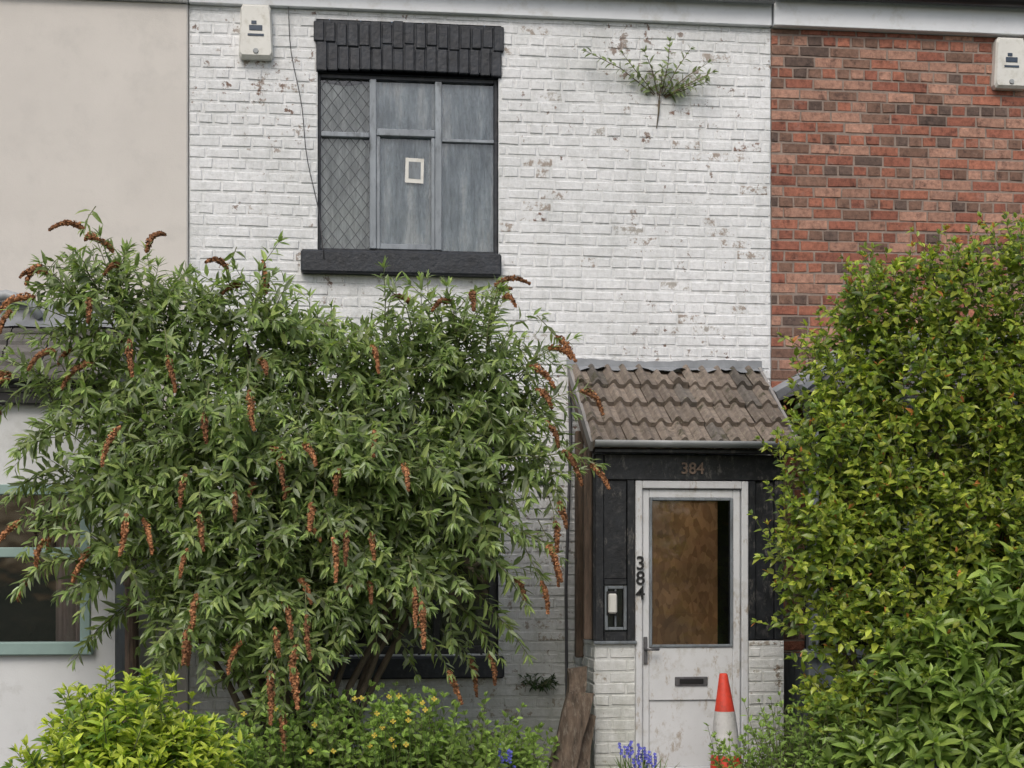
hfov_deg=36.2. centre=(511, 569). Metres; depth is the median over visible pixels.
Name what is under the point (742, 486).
door frame
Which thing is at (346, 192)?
leaded lights
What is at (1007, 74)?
burglar alarm box
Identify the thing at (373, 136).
window mullions
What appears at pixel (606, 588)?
porch pane frame
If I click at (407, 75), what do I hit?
window reveal
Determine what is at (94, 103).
front wall
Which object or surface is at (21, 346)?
bay roof
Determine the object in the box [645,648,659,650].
door handle
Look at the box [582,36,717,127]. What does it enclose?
wall sprig plant
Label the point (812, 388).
bay roof
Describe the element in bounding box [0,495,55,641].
bay interior
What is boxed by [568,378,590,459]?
barge board
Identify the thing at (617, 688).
porch base front
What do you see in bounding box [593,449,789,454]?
porch soffit board
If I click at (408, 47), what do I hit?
window arch
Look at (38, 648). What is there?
bay window frame
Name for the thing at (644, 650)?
door handle plate
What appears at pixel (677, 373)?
porch roof deck
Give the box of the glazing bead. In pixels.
[649,498,732,646]
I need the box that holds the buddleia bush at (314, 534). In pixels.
[0,206,610,767]
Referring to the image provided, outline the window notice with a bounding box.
[405,158,423,183]
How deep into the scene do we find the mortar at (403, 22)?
16.04 m
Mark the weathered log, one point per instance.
(575, 730)
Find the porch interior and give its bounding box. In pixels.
[626,480,731,643]
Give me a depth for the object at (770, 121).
17.65 m
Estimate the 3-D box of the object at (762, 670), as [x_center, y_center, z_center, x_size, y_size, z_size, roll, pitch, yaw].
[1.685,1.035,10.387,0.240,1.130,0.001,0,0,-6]
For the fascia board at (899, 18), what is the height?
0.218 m
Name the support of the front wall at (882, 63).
on the garden soil
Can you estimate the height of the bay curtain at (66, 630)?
1.020 m
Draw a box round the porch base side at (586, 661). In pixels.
[574,636,594,767]
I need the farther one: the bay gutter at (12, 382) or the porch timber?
the porch timber
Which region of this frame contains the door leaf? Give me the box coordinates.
[642,489,739,767]
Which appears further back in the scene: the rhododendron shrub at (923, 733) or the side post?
the side post
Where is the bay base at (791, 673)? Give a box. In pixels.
[784,653,1023,767]
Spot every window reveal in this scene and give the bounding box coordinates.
[318,72,497,79]
[353,489,497,655]
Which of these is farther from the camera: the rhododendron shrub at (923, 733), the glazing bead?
the glazing bead
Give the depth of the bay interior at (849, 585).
11.05 m
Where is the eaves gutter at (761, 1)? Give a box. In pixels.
[699,0,775,3]
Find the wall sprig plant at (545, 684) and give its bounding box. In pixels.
[518,673,558,693]
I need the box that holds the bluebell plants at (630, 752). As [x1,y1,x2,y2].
[474,740,667,767]
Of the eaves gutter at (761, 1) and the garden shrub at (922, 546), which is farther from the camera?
the eaves gutter at (761, 1)
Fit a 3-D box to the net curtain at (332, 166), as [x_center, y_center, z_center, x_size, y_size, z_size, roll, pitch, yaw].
[-1.185,-2.820,11.037,0.385,1.240,0.018,0,0,-6]
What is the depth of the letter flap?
10.32 m
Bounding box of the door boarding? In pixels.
[652,501,717,643]
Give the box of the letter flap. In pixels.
[680,679,702,683]
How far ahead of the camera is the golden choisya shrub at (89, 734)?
7.82 m
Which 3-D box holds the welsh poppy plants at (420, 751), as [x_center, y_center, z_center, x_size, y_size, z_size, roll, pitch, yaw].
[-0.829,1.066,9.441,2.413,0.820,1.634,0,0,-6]
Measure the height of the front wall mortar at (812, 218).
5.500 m
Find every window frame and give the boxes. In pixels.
[0,484,93,655]
[318,73,497,253]
[318,465,496,654]
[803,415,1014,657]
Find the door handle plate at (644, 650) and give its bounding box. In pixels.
[643,637,646,663]
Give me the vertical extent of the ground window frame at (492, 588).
1.350 m
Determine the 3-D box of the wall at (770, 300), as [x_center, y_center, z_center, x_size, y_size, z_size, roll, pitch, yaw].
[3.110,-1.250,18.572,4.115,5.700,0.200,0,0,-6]
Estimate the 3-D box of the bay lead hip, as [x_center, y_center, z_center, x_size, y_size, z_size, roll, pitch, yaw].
[3.293,-1.462,11.103,2.843,0.556,0.720,0,0,-6]
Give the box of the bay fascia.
[803,394,1023,416]
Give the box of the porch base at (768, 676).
[749,640,783,767]
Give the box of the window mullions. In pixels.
[321,79,493,250]
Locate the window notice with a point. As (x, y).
(407, 179)
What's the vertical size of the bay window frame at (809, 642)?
1.659 m
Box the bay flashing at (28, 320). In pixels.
[0,302,133,326]
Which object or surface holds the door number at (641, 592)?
attached to the door frame at (742, 486)
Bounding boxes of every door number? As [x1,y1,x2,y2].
[636,571,644,584]
[636,586,644,599]
[637,556,643,569]
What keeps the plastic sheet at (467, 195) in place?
attached to the window reveal at (407, 75)
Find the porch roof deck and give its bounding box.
[586,371,794,451]
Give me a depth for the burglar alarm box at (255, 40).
10.79 m
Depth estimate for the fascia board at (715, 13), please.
11.07 m
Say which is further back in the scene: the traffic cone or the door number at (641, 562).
the door number at (641, 562)
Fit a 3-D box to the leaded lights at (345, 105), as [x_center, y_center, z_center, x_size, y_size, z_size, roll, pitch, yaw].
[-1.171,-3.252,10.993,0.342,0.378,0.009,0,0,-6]
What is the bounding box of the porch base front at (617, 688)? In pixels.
[595,644,634,767]
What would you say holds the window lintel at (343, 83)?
attached to the front wall at (601, 212)
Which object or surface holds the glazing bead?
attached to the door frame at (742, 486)
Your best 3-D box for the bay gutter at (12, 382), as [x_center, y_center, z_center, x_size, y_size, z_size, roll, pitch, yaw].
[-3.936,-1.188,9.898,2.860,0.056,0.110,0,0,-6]
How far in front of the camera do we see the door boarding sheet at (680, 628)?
10.36 m
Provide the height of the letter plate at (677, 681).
0.060 m
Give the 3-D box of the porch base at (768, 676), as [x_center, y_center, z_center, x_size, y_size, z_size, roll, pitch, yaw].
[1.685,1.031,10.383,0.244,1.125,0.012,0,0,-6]
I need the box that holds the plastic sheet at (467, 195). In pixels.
[376,82,492,251]
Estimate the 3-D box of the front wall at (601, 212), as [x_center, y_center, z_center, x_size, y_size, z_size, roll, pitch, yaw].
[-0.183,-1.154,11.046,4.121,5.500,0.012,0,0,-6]
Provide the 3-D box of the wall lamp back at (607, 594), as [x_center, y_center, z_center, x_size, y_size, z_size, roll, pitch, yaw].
[0.652,0.220,10.270,0.070,0.160,0.036,0,0,-6]
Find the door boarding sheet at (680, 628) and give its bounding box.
[652,614,709,644]
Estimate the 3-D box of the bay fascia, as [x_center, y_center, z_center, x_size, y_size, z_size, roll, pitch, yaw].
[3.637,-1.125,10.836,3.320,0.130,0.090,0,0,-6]
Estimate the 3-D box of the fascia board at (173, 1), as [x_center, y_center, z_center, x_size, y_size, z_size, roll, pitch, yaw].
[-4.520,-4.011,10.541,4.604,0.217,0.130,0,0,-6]
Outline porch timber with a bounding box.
[591,454,783,640]
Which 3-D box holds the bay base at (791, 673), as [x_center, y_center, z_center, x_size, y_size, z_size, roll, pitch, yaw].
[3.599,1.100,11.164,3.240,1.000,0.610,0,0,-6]
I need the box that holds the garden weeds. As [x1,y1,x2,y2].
[703,678,905,767]
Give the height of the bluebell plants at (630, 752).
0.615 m
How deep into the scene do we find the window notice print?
11.05 m
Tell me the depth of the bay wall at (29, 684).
10.12 m
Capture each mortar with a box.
[189,5,769,765]
[316,19,500,26]
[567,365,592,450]
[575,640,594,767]
[595,644,634,767]
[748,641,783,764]
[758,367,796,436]
[771,28,1023,652]
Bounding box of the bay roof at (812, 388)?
[778,343,1019,400]
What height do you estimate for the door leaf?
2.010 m
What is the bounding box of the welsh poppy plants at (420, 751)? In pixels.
[187,680,559,767]
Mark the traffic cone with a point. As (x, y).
(724, 722)
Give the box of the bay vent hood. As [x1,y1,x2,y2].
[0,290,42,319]
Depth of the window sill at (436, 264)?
10.90 m
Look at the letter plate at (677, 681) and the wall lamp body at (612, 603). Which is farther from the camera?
the letter plate at (677, 681)
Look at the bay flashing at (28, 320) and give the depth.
10.64 m
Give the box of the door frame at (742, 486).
[634,481,747,767]
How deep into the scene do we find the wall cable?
10.85 m
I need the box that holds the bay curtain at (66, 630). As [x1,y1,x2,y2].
[56,495,79,640]
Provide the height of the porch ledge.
0.020 m
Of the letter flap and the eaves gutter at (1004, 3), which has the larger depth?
the eaves gutter at (1004, 3)
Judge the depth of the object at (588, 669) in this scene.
10.41 m
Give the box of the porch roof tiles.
[572,364,794,449]
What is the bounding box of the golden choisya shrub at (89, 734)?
[0,665,254,767]
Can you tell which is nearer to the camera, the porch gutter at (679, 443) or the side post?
the porch gutter at (679, 443)
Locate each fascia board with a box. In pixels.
[103,0,188,6]
[189,0,771,27]
[770,0,1023,37]
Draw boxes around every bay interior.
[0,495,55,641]
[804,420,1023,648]
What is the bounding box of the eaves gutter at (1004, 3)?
[839,0,1023,7]
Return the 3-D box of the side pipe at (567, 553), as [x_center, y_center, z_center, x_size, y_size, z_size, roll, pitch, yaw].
[0.403,0.050,11.070,0.043,2.701,0.072,0,0,30]
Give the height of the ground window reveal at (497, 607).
1.350 m
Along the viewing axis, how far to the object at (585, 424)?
10.49 m
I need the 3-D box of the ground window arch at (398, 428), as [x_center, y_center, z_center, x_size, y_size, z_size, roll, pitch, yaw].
[-0.721,-0.934,10.988,1.329,0.359,0.062,0,0,-6]
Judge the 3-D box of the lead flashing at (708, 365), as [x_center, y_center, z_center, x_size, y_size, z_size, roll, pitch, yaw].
[1.096,-1.452,11.142,1.420,0.108,0.084,0,0,-6]
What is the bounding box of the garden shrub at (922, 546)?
[746,211,1023,766]
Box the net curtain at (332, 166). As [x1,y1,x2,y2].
[321,82,368,248]
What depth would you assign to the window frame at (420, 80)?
11.04 m
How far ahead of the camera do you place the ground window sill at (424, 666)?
10.91 m
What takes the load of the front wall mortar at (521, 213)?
attached to the front wall at (601, 212)
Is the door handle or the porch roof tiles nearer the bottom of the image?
the door handle
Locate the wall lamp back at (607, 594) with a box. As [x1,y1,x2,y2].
[606,591,616,615]
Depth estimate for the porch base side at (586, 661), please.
10.40 m
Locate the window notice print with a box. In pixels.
[408,162,420,178]
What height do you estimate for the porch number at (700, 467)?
0.076 m
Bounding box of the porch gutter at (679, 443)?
[594,440,799,448]
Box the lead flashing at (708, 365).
[566,358,764,372]
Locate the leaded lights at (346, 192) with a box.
[321,137,368,248]
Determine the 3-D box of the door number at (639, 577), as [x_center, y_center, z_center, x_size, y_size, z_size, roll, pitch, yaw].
[0.842,0.053,10.274,0.058,0.090,0.006,0,0,-6]
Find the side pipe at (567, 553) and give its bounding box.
[564,386,571,696]
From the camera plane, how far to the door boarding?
10.37 m
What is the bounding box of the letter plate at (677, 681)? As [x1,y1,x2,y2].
[675,677,707,685]
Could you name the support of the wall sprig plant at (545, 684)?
attached to the front wall at (601, 212)
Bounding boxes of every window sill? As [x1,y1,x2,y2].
[301,249,500,277]
[304,656,503,679]
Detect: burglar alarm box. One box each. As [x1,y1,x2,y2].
[239,4,272,60]
[991,37,1023,90]
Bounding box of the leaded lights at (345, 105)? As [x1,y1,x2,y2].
[321,79,368,132]
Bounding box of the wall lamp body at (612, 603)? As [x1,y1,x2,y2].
[608,594,616,613]
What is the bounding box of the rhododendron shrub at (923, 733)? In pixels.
[800,536,1023,767]
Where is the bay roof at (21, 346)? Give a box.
[0,326,124,379]
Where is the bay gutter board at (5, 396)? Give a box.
[0,392,101,404]
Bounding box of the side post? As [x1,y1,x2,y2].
[575,431,592,657]
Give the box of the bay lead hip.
[772,332,1018,398]
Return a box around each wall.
[0,0,188,759]
[0,405,124,767]
[189,6,770,767]
[770,222,770,384]
[771,29,1023,652]
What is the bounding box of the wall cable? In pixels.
[288,7,324,258]
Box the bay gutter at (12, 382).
[0,378,120,388]
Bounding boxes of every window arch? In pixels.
[314,20,503,77]
[320,410,498,459]
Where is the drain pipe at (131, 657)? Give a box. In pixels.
[123,399,144,722]
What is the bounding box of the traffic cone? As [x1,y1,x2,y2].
[710,673,740,767]
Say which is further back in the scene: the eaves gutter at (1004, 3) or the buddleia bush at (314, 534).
the eaves gutter at (1004, 3)
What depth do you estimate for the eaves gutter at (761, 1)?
11.14 m
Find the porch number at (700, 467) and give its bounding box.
[682,462,703,473]
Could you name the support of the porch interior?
on the garden soil
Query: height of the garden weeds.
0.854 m
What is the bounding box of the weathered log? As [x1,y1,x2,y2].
[548,666,595,767]
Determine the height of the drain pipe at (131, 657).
2.784 m
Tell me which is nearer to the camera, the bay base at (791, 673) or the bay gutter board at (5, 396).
the bay gutter board at (5, 396)
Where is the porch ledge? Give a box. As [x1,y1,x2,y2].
[594,641,636,643]
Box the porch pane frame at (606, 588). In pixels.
[604,586,626,629]

